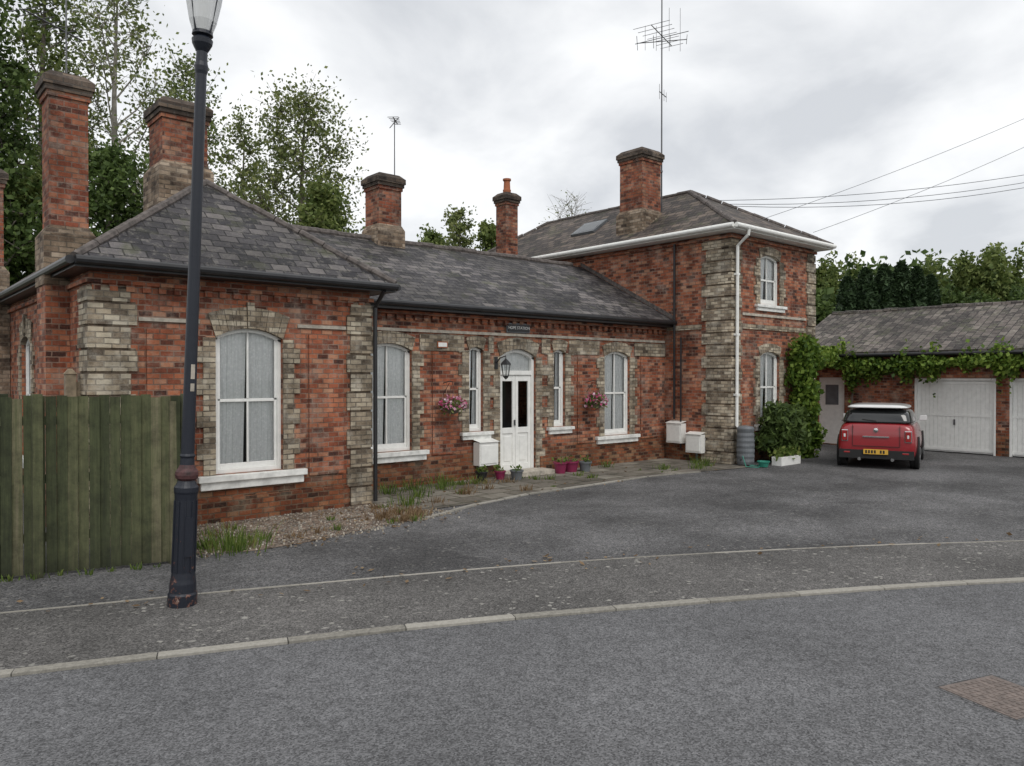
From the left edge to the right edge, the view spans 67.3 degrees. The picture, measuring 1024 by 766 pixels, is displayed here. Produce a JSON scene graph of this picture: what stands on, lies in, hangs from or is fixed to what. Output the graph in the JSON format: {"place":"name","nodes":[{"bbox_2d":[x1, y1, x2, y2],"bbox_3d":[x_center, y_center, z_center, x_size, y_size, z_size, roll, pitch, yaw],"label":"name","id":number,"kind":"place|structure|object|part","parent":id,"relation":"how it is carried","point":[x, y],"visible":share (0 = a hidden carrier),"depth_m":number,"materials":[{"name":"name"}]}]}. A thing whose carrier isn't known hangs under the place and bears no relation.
{"place":"outdoors","nodes":[
{"label":"outdoors","id":0,"kind":"place"},
{"bbox_2d":[0,582,1023,765],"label":"road","id":1,"kind":"structure","parent":0,"point":[849,679],"depth_m":4.98,"materials":[{"name":"grey asphalt"}]},
{"bbox_2d":[934,674,1023,721],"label":"paving patch","id":2,"kind":"object","parent":1,"relation":"on","point":[998,695],"visible":1,"depth_m":4.99,"materials":[{"name":"brick paving"}]},
{"bbox_2d":[0,444,1023,613],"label":"forecourt","id":3,"kind":"structure","parent":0,"point":[825,499],"depth_m":10.50,"materials":[{"name":"grey asphalt"}]},
{"bbox_2d":[0,169,9,396],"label":"chimney","id":4,"kind":"object","parent":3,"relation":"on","point":[4,336],"visible":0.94,"depth_m":14.42,"materials":[{"name":"brick"}]},
{"bbox_2d":[63,369,82,396],"bbox_3d":[-5.554,0.914,10.020,0.490,2.200,0.140,0,1,-41],"label":"timber gate post","id":5,"kind":"object","parent":3,"relation":"on","point":[71,387],"visible":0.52,"depth_m":9.86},
{"bbox_2d":[0,562,160,582],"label":"kerb grass","id":6,"kind":"structure","parent":3,"relation":"on","point":[86,573],"depth_m":7.92,"materials":[{"name":"green plant"}]},
{"bbox_2d":[0,394,182,578],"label":"wooden fence","id":7,"kind":"object","parent":3,"relation":"on","point":[131,507],"visible":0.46,"depth_m":8.05,"materials":[{"name":"green wood"}]},
{"bbox_2d":[78,501,481,558],"bbox_3d":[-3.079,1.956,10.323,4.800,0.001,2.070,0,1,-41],"label":"gravel bed","id":8,"kind":"object","parent":3,"relation":"on","point":[316,522],"visible":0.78,"depth_m":10.54,"materials":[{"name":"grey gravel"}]},
{"bbox_2d":[10,232,813,524],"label":"walls","id":9,"kind":"structure","parent":3,"relation":"on","point":[323,425],"depth_m":14.58,"materials":[{"name":"red brick"}]},
{"bbox_2d":[35,69,95,287],"bbox_3d":[-6.277,-2.812,10.805,0.640,2.940,0.640,0,1,-41],"label":"chimney","id":10,"kind":"object","parent":9,"relation":"on","point":[64,99],"visible":0.94,"depth_m":10.60,"materials":[{"name":"brick"}]},
{"bbox_2d":[8,0,91,72],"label":"roof aerial","id":11,"kind":"object","parent":10,"relation":"on","point":[59,28],"visible":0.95,"depth_m":10.83,"materials":[{"name":"metal"}]},
{"bbox_2d":[0,254,400,304],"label":"wing roof gutter","id":12,"kind":"object","parent":9,"relation":"attached to","point":[69,266],"visible":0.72,"depth_m":10.55,"materials":[{"name":"black plastic"}]},
{"bbox_2d":[13,179,396,284],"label":"wing roof ridge tiles","id":13,"kind":"object","parent":9,"relation":"attached to","point":[114,232],"visible":0.67,"depth_m":12.23,"materials":[{"name":"grey tile"}]},
{"bbox_2d":[143,96,213,211],"bbox_3d":[-5.785,-3.584,13.336,0.900,2.440,0.900,0,1,-41],"label":"chimney","id":14,"kind":"object","parent":13,"relation":"on","point":[169,121],"visible":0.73,"depth_m":12.97,"materials":[{"name":"brick"}]},
{"bbox_2d":[83,185,388,282],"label":"wing roof","id":15,"kind":"structure","parent":9,"relation":"on","point":[235,234],"depth_m":11.28,"materials":[{"name":"tile"}]},
{"bbox_2d":[26,256,776,473],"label":"window frames","id":16,"kind":"structure","parent":9,"relation":"attached to","point":[245,465],"depth_m":14.10,"materials":[{"name":"white wood"}]},
{"bbox_2d":[7,234,816,529],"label":"stone trim","id":17,"kind":"structure","parent":9,"relation":"attached to","point":[107,352],"depth_m":14.41,"materials":[{"name":"stone"}]},
{"bbox_2d":[506,323,529,333],"bbox_3d":[0.134,-1.142,16.018,0.640,0.200,0.036,0,1,-41],"label":"house name sign","id":18,"kind":"object","parent":17,"relation":"attached to","point":[515,330],"visible":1,"depth_m":15.98,"materials":[{"name":"black metal"}]},
{"bbox_2d":[508,326,529,329],"bbox_3d":[0.149,-1.145,16.000,0.585,0.060,0.004,0,1,-41],"label":"house name text","id":19,"kind":"object","parent":18,"relation":"attached to","point":[524,328],"visible":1,"depth_m":16.00},
{"bbox_2d":[733,229,750,426],"bbox_3d":[5.314,-1.210,17.733,0.135,4.636,0.402,0,1,-41],"label":"white downpipe","id":20,"kind":"object","parent":17,"relation":"attached to","point":[737,333],"visible":0.94,"depth_m":17.82,"materials":[{"name":"paint"}]},
{"bbox_2d":[437,341,447,347],"bbox_3d":[-1.335,-0.736,14.769,0.240,0.120,0.019,0,1,-41],"label":"wall sign","id":21,"kind":"object","parent":9,"relation":"attached to","point":[440,344],"visible":1,"depth_m":14.76,"materials":[{"name":"ceramic"}]},
{"bbox_2d":[438,381,467,414],"bbox_3d":[-1.118,0.288,14.568,0.562,0.661,0.540,0,0,-7],"label":"hanging basket","id":22,"kind":"object","parent":9,"relation":"attached to","point":[453,405],"visible":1,"depth_m":14.44,"materials":[{"name":"pink plant"}]},
{"bbox_2d":[308,232,672,320],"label":"roof","id":23,"kind":"structure","parent":9,"relation":"attached to","point":[423,274],"depth_m":17.06,"materials":[{"name":"stone"}]},
{"bbox_2d":[361,172,405,248],"bbox_3d":[-2.892,-3.673,17.284,0.730,1.950,0.730,0,1,-41],"label":"chimney","id":24,"kind":"object","parent":23,"relation":"on","point":[382,192],"visible":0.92,"depth_m":17.04,"materials":[{"name":"brick"}]},
{"bbox_2d":[389,117,400,174],"bbox_3d":[-2.670,-4.604,17.600,0.250,3.006,0.514,0,0,3],"label":"roof aerial","id":25,"kind":"object","parent":24,"relation":"on","point":[396,121],"visible":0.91,"depth_m":17.57,"materials":[{"name":"metal"}]},
{"bbox_2d":[291,224,572,266],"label":"ridge tiles","id":26,"kind":"object","parent":23,"relation":"on","point":[411,243],"visible":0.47,"depth_m":18.29,"materials":[{"name":"grey tile"}]},
{"bbox_2d":[492,178,520,254],"bbox_3d":[-0.145,-3.788,22.030,0.600,4.100,0.600,0,1,-41],"label":"chimney","id":27,"kind":"object","parent":23,"relation":"on","point":[506,202],"visible":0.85,"depth_m":21.87,"materials":[{"name":"brick"}]},
{"bbox_2d":[196,304,786,491],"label":"window sills","id":28,"kind":"structure","parent":9,"relation":"attached to","point":[231,481],"depth_m":11.56,"materials":[{"name":"white stone"}]},
{"bbox_2d":[218,258,773,463],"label":"curtains","id":29,"kind":"object","parent":9,"relation":"attached to","point":[232,365],"visible":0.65,"depth_m":11.43,"materials":[{"name":"white fabric"}]},
{"bbox_2d":[494,355,510,378],"bbox_3d":[-0.200,-0.313,15.509,0.220,0.480,0.422,0,1,-41],"label":"wall lantern","id":30,"kind":"object","parent":9,"relation":"attached to","point":[505,361],"depth_m":15.41,"materials":[{"name":"black paint"}]},
{"bbox_2d":[495,349,554,478],"bbox_3d":[0.107,0.602,16.110,1.300,2.620,0.950,0,1,-41],"label":"front door","id":31,"kind":"structure","parent":9,"relation":"attached to","point":[516,444],"depth_m":16.26,"materials":[{"name":"white paint"}]},
{"bbox_2d":[370,244,681,500],"bbox_3d":[0.902,-0.759,15.674,9.130,5.250,1.613,0,1,-41],"label":"gutter","id":32,"kind":"object","parent":9,"relation":"attached to","point":[379,302],"visible":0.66,"depth_m":15.30,"materials":[{"name":"black paint"}]},
{"bbox_2d":[584,380,608,408],"bbox_3d":[1.892,0.254,17.171,0.575,0.638,0.541,0,1,-12],"label":"hanging basket","id":33,"kind":"object","parent":9,"relation":"attached to","point":[595,400],"visible":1,"depth_m":17.04,"materials":[{"name":"pink plant"}]},
{"bbox_2d":[581,263,672,318],"bbox_3d":[2.972,-2.453,20.240,0.028,1.780,3.200,0,1,-41],"label":"lead flashing","id":34,"kind":"object","parent":9,"relation":"attached to","point":[648,303],"visible":1,"depth_m":20.13,"materials":[{"name":"metal"}]},
{"bbox_2d":[491,193,822,256],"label":"tower roof","id":35,"kind":"structure","parent":9,"relation":"on","point":[687,211],"depth_m":20.69,"materials":[{"name":"tile"}]},
{"bbox_2d":[571,219,607,236],"bbox_3d":[2.236,-4.494,22.295,0.639,0.467,0.900,0,1,-41],"label":"roof window","id":36,"kind":"structure","parent":35,"relation":"in","point":[588,228],"depth_m":22.18,"materials":[{"name":"grey glass"}]},
{"bbox_2d":[487,190,833,251],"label":"tower roof ridge tiles","id":37,"kind":"object","parent":9,"relation":"on","point":[698,196],"visible":0.59,"depth_m":20.70,"materials":[{"name":"grey tile"}]},
{"bbox_2d":[616,147,664,235],"bbox_3d":[3.413,-4.785,20.468,0.910,2.720,0.910,0,1,-41],"label":"chimney","id":38,"kind":"object","parent":37,"relation":"on","point":[640,188],"visible":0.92,"depth_m":20.17,"materials":[{"name":"brick"}]},
{"bbox_2d":[633,0,688,211],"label":"roof aerial","id":39,"kind":"object","parent":37,"relation":"on","point":[661,41],"visible":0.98,"depth_m":20.54,"materials":[{"name":"metal"}]},
{"bbox_2d":[533,222,836,260],"bbox_3d":[3.204,-3.602,22.910,4.790,0.132,11.045,0,1,-41],"label":"tower roof gutter","id":40,"kind":"object","parent":9,"relation":"attached to","point":[776,236],"visible":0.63,"depth_m":19.04,"materials":[{"name":"white plastic"}]},
{"bbox_2d":[17,465,1011,605],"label":"fallen leaves","id":41,"kind":"object","parent":3,"relation":"on","point":[759,553],"visible":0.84,"depth_m":9.58,"materials":[{"name":"brown plant"}]},
{"bbox_2d":[424,471,700,518],"bbox_3d":[1.217,1.929,13.952,0.558,0.044,7.539,0,1,44],"label":"path edging","id":42,"kind":"object","parent":3,"relation":"on","point":[485,502],"visible":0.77,"depth_m":13.56,"materials":[{"name":"concrete"}]},
{"bbox_2d":[736,425,754,464],"bbox_3d":[5.374,1.429,17.697,0.409,0.900,0.413,0,0,0],"label":"water butt","id":43,"kind":"object","parent":3,"relation":"on","point":[745,445],"visible":0.94,"depth_m":17.53,"materials":[{"name":"grey plastic"}]},
{"bbox_2d":[742,456,759,467],"bbox_3d":[5.439,1.769,17.324,0.480,0.247,0.337,0,0,6],"label":"garden hose","id":44,"kind":"object","parent":3,"relation":"on","point":[750,465],"visible":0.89,"depth_m":17.27,"materials":[{"name":"green plastic"}]},
{"bbox_2d":[757,460,769,466],"bbox_3d":[5.675,1.827,17.352,0.281,0.130,0.277,0,1,-41],"label":"plant pot","id":45,"kind":"object","parent":3,"relation":"on","point":[762,463],"visible":1,"depth_m":17.27,"materials":[{"name":"green plastic"}]},
{"bbox_2d":[754,398,811,455],"bbox_3d":[6.412,1.139,18.397,1.689,1.581,1.051,0,1,-41],"label":"garden bush","id":46,"kind":"object","parent":3,"relation":"on","point":[781,423],"visible":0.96,"depth_m":18.11,"materials":[{"name":"green plant"}]},
{"bbox_2d":[767,444,811,465],"bbox_3d":[6.561,1.634,18.044,1.720,0.523,0.543,0,1,-41],"label":"planter trough","id":47,"kind":"object","parent":3,"relation":"on","point":[784,456],"visible":1,"depth_m":17.76,"materials":[{"name":"white paint"}]},
{"bbox_2d":[784,332,840,458],"bbox_3d":[8.442,0.354,20.870,1.008,3.304,4.787,0,1,36],"label":"climbing shrub","id":48,"kind":"object","parent":3,"relation":"on","point":[809,356],"visible":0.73,"depth_m":19.24,"materials":[{"name":"green plant"}]},
{"bbox_2d":[837,402,926,468],"bbox_3d":[8.915,1.205,18.510,1.859,1.484,3.591,0,1,30],"label":"parked car","id":49,"kind":"object","parent":3,"relation":"on","point":[892,432],"visible":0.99,"depth_m":17.06,"materials":[{"name":"red paint"}]},
{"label":"windows","id":50,"kind":"part","parent":49,"relation":"part of","materials":[{"name":"black glass"}]},
{"bbox_2d":[814,300,1023,457],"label":"garage block","id":51,"kind":"structure","parent":3,"relation":"on","point":[973,411],"depth_m":21.21,"materials":[{"name":"red brick"}]},
{"bbox_2d":[818,336,1023,408],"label":"climbing vine","id":52,"kind":"object","parent":51,"relation":"attached to","point":[902,365],"visible":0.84,"depth_m":20.83,"materials":[{"name":"green plant"}]},
{"bbox_2d":[819,370,1023,456],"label":"garage doors","id":53,"kind":"structure","parent":51,"relation":"in","point":[961,417],"depth_m":20.57,"materials":[{"name":"white paint"}]},
{"bbox_3d":[18.306,-3.938,21.961,0.320,11.600,1.600,0,1,-41],"label":"utility pole","id":54,"kind":"object","parent":3,"relation":"on","visible":0},
{"bbox_2d":[720,119,1023,232],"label":"overhead wires","id":55,"kind":"object","parent":54,"relation":"attached to","point":[883,192],"visible":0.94,"depth_m":21.24,"materials":[{"name":"grey plastic"}]},
{"bbox_2d":[0,541,1023,671],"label":"pavement","id":56,"kind":"structure","parent":0,"point":[50,636],"depth_m":7.23,"materials":[{"name":"grey asphalt"}]},
{"bbox_2d":[167,0,222,608],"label":"street lamp","id":57,"kind":"object","parent":56,"relation":"on","point":[203,20],"visible":1,"depth_m":6.84,"materials":[{"name":"black metal"}]},
{"bbox_2d":[0,0,1023,280],"label":"sky","id":58,"kind":"structure","parent":0,"point":[775,100],"materials":[{"name":"grey"}]},
{"bbox_2d":[373,458,746,509],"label":"paving","id":59,"kind":"structure","parent":0,"point":[501,490],"depth_m":14.79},
{"bbox_2d":[197,476,532,547],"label":"dry grass","id":60,"kind":"structure","parent":59,"relation":"on","point":[417,511],"depth_m":11.32,"materials":[{"name":"plant"}]},
{"bbox_2d":[196,455,716,560],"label":"weeds","id":61,"kind":"object","parent":59,"relation":"on","point":[239,541],"visible":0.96,"depth_m":11.93,"materials":[{"name":"green plant"}]},
{"bbox_2d":[475,465,487,480],"bbox_3d":[-0.609,1.743,15.015,0.285,0.337,0.297,0,1,-41],"label":"plant pot","id":62,"kind":"object","parent":59,"relation":"on","point":[481,471],"visible":0.93,"depth_m":14.94,"materials":[{"name":"black paint"}]},
{"bbox_2d":[492,464,505,479],"bbox_3d":[-0.252,1.755,15.263,0.264,0.310,0.257,0,0,-9],"label":"plant pot","id":63,"kind":"object","parent":59,"relation":"on","point":[499,474],"visible":0.91,"depth_m":15.20,"materials":[{"name":"pink plastic"}]},
{"bbox_2d":[510,464,523,479],"bbox_3d":[0.090,1.753,15.221,0.281,0.314,0.285,0,1,-41],"label":"plant pot","id":64,"kind":"object","parent":59,"relation":"on","point":[517,473],"visible":0.99,"depth_m":15.13,"materials":[{"name":"grey plastic"}]},
{"bbox_2d":[552,457,566,473],"bbox_3d":[1.023,1.721,16.225,0.324,0.361,0.334,0,1,20],"label":"plant pot","id":65,"kind":"object","parent":59,"relation":"on","point":[560,466],"visible":1,"depth_m":16.12,"materials":[{"name":"pink plastic"}]},
{"bbox_2d":[565,455,579,471],"bbox_3d":[1.265,1.728,16.492,0.367,0.343,0.364,0,0,1],"label":"plant pot","id":66,"kind":"object","parent":59,"relation":"on","point":[571,465],"visible":0.84,"depth_m":16.38,"materials":[{"name":"pink plastic"}]},
{"bbox_2d":[579,455,591,471],"bbox_3d":[1.575,1.719,16.561,0.303,0.359,0.331,0,1,-41],"label":"plant pot","id":67,"kind":"object","parent":59,"relation":"on","point":[585,464],"visible":0.97,"depth_m":16.47,"materials":[{"name":"grey plastic"}]},
{"bbox_2d":[473,420,705,468],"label":"meter boxes","id":68,"kind":"object","parent":59,"relation":"on","point":[485,451],"visible":0.89,"depth_m":18.30,"materials":[{"name":"white paint"}]},
{"label":"ground","id":69,"kind":"structure","parent":0,"visible":0},
{"bbox_2d":[0,0,48,285],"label":"tall tree","id":70,"kind":"object","parent":69,"relation":"on","point":[10,144],"visible":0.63,"depth_m":25.10,"materials":[{"name":"green plant"}]},
{"bbox_2d":[3,151,93,281],"bbox_3d":[-16.941,-3.175,26.696,4.645,10.170,4.843,0,1,-13],"label":"round tree","id":71,"kind":"object","parent":69,"relation":"on","point":[23,197],"visible":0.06,"depth_m":26.43,"materials":[{"name":"green plant"}]},
{"bbox_2d":[0,0,119,272],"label":"tall tree","id":72,"kind":"object","parent":69,"relation":"on","point":[42,39],"visible":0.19,"depth_m":29.92,"materials":[{"name":"green plant"}]},
{"bbox_2d":[30,130,148,237],"bbox_3d":[-13.580,-3.445,25.920,4.699,10.709,4.302,0,1,-41],"label":"round tree","id":73,"kind":"object","parent":69,"relation":"on","point":[115,171],"visible":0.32,"depth_m":25.55,"materials":[{"name":"green plant"}]},
{"bbox_2d":[23,0,192,228],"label":"tall tree","id":74,"kind":"object","parent":69,"relation":"on","point":[114,68],"visible":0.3,"depth_m":28.51,"materials":[{"name":"green plant"}]},
{"bbox_2d":[133,32,254,207],"bbox_3d":[-13.648,-6.669,32.953,6.389,17.035,6.512,0,1,-41],"label":"tall tree","id":75,"kind":"object","parent":69,"relation":"on","point":[190,73],"visible":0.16,"depth_m":32.76,"materials":[{"name":"green plant"}]},
{"bbox_2d":[210,104,278,205],"bbox_3d":[-13.013,-5.803,37.869,4.466,15.226,4.516,0,1,-41],"label":"leafy tree","id":76,"kind":"object","parent":69,"relation":"on","point":[241,144],"visible":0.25,"depth_m":37.37,"materials":[{"name":"green plant"}]},
{"bbox_2d":[228,63,372,232],"bbox_3d":[-9.273,-6.005,34.297,7.194,15.687,6.834,0,1,-21],"label":"leafy tree","id":77,"kind":"object","parent":69,"relation":"on","point":[283,154],"visible":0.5,"depth_m":33.58,"materials":[{"name":"green plant"}]},
{"bbox_2d":[288,173,364,232],"bbox_3d":[-7.299,-3.209,30.123,3.978,10.162,4.709,0,1,-41],"label":"round tree","id":78,"kind":"object","parent":69,"relation":"on","point":[320,209],"visible":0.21,"depth_m":29.48,"materials":[{"name":"green plant"}]},
{"bbox_2d":[416,223,448,244],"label":"round tree","id":79,"kind":"object","parent":69,"relation":"on","point":[431,236],"visible":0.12,"depth_m":44.78,"materials":[{"name":"green plant"}]},
{"bbox_2d":[440,202,477,248],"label":"round tree","id":80,"kind":"object","parent":69,"relation":"on","point":[459,228],"visible":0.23,"depth_m":41.81,"materials":[{"name":"green plant"}]},
{"bbox_2d":[472,218,495,250],"bbox_3d":[-1.121,-3.377,39.785,3.664,10.340,3.249,0,0,11],"label":"round tree","id":81,"kind":"object","parent":69,"relation":"on","point":[486,232],"visible":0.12,"depth_m":39.41,"materials":[{"name":"green plant"}]},
{"bbox_2d":[0,577,1023,677],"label":"kerb","id":82,"kind":"structure","parent":69,"relation":"on","point":[4,673],"depth_m":6.39,"materials":[{"name":"concrete"}]},
{"bbox_2d":[0,540,1023,613],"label":"kerb edging","id":83,"kind":"object","parent":69,"relation":"on","point":[477,569],"visible":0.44,"depth_m":8.11,"materials":[{"name":"concrete"}]},
{"bbox_2d":[539,190,588,223],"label":"bare tree","id":84,"kind":"object","parent":69,"relation":"on","point":[571,209],"visible":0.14,"depth_m":45.83,"materials":[{"name":"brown plant"}]},
{"bbox_2d":[833,275,860,311],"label":"conifer tree","id":85,"kind":"object","parent":69,"relation":"on","point":[846,299],"visible":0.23,"depth_m":47.60,"materials":[{"name":"green plant"}]},
{"bbox_2d":[854,266,878,309],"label":"conifer tree","id":86,"kind":"object","parent":69,"relation":"on","point":[866,289],"visible":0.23,"depth_m":47.54,"materials":[{"name":"green plant"}]},
{"bbox_2d":[874,262,898,308],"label":"conifer tree","id":87,"kind":"object","parent":69,"relation":"on","point":[884,279],"visible":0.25,"depth_m":47.54,"materials":[{"name":"green plant"}]},
{"bbox_2d":[892,259,915,307],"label":"conifer tree","id":88,"kind":"object","parent":69,"relation":"on","point":[902,276],"visible":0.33,"depth_m":47.53,"materials":[{"name":"green plant"}]},
{"bbox_2d":[814,278,1023,326],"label":"distant tree line","id":89,"kind":"object","parent":69,"relation":"on","point":[823,311],"visible":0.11,"depth_m":53.87,"materials":[{"name":"green plant"}]},
{"bbox_2d":[814,241,1023,303],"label":"distant tree line","id":90,"kind":"object","parent":69,"relation":"on","point":[992,270],"visible":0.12,"depth_m":59.53,"materials":[{"name":"green plant"}]},
{"bbox_2d":[814,248,1023,311],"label":"woodland belt","id":91,"kind":"object","parent":69,"relation":"on","point":[826,292],"depth_m":62.51,"materials":[{"name":"green plant"}]},
{"bbox_2d":[910,265,930,306],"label":"conifer tree","id":92,"kind":"object","parent":69,"relation":"on","point":[920,287],"visible":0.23,"depth_m":47.53,"materials":[{"name":"green plant"}]},
{"bbox_2d":[925,273,941,305],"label":"conifer tree","id":93,"kind":"object","parent":69,"relation":"on","point":[934,296],"visible":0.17,"depth_m":47.59,"materials":[{"name":"green plant"}]}
]}

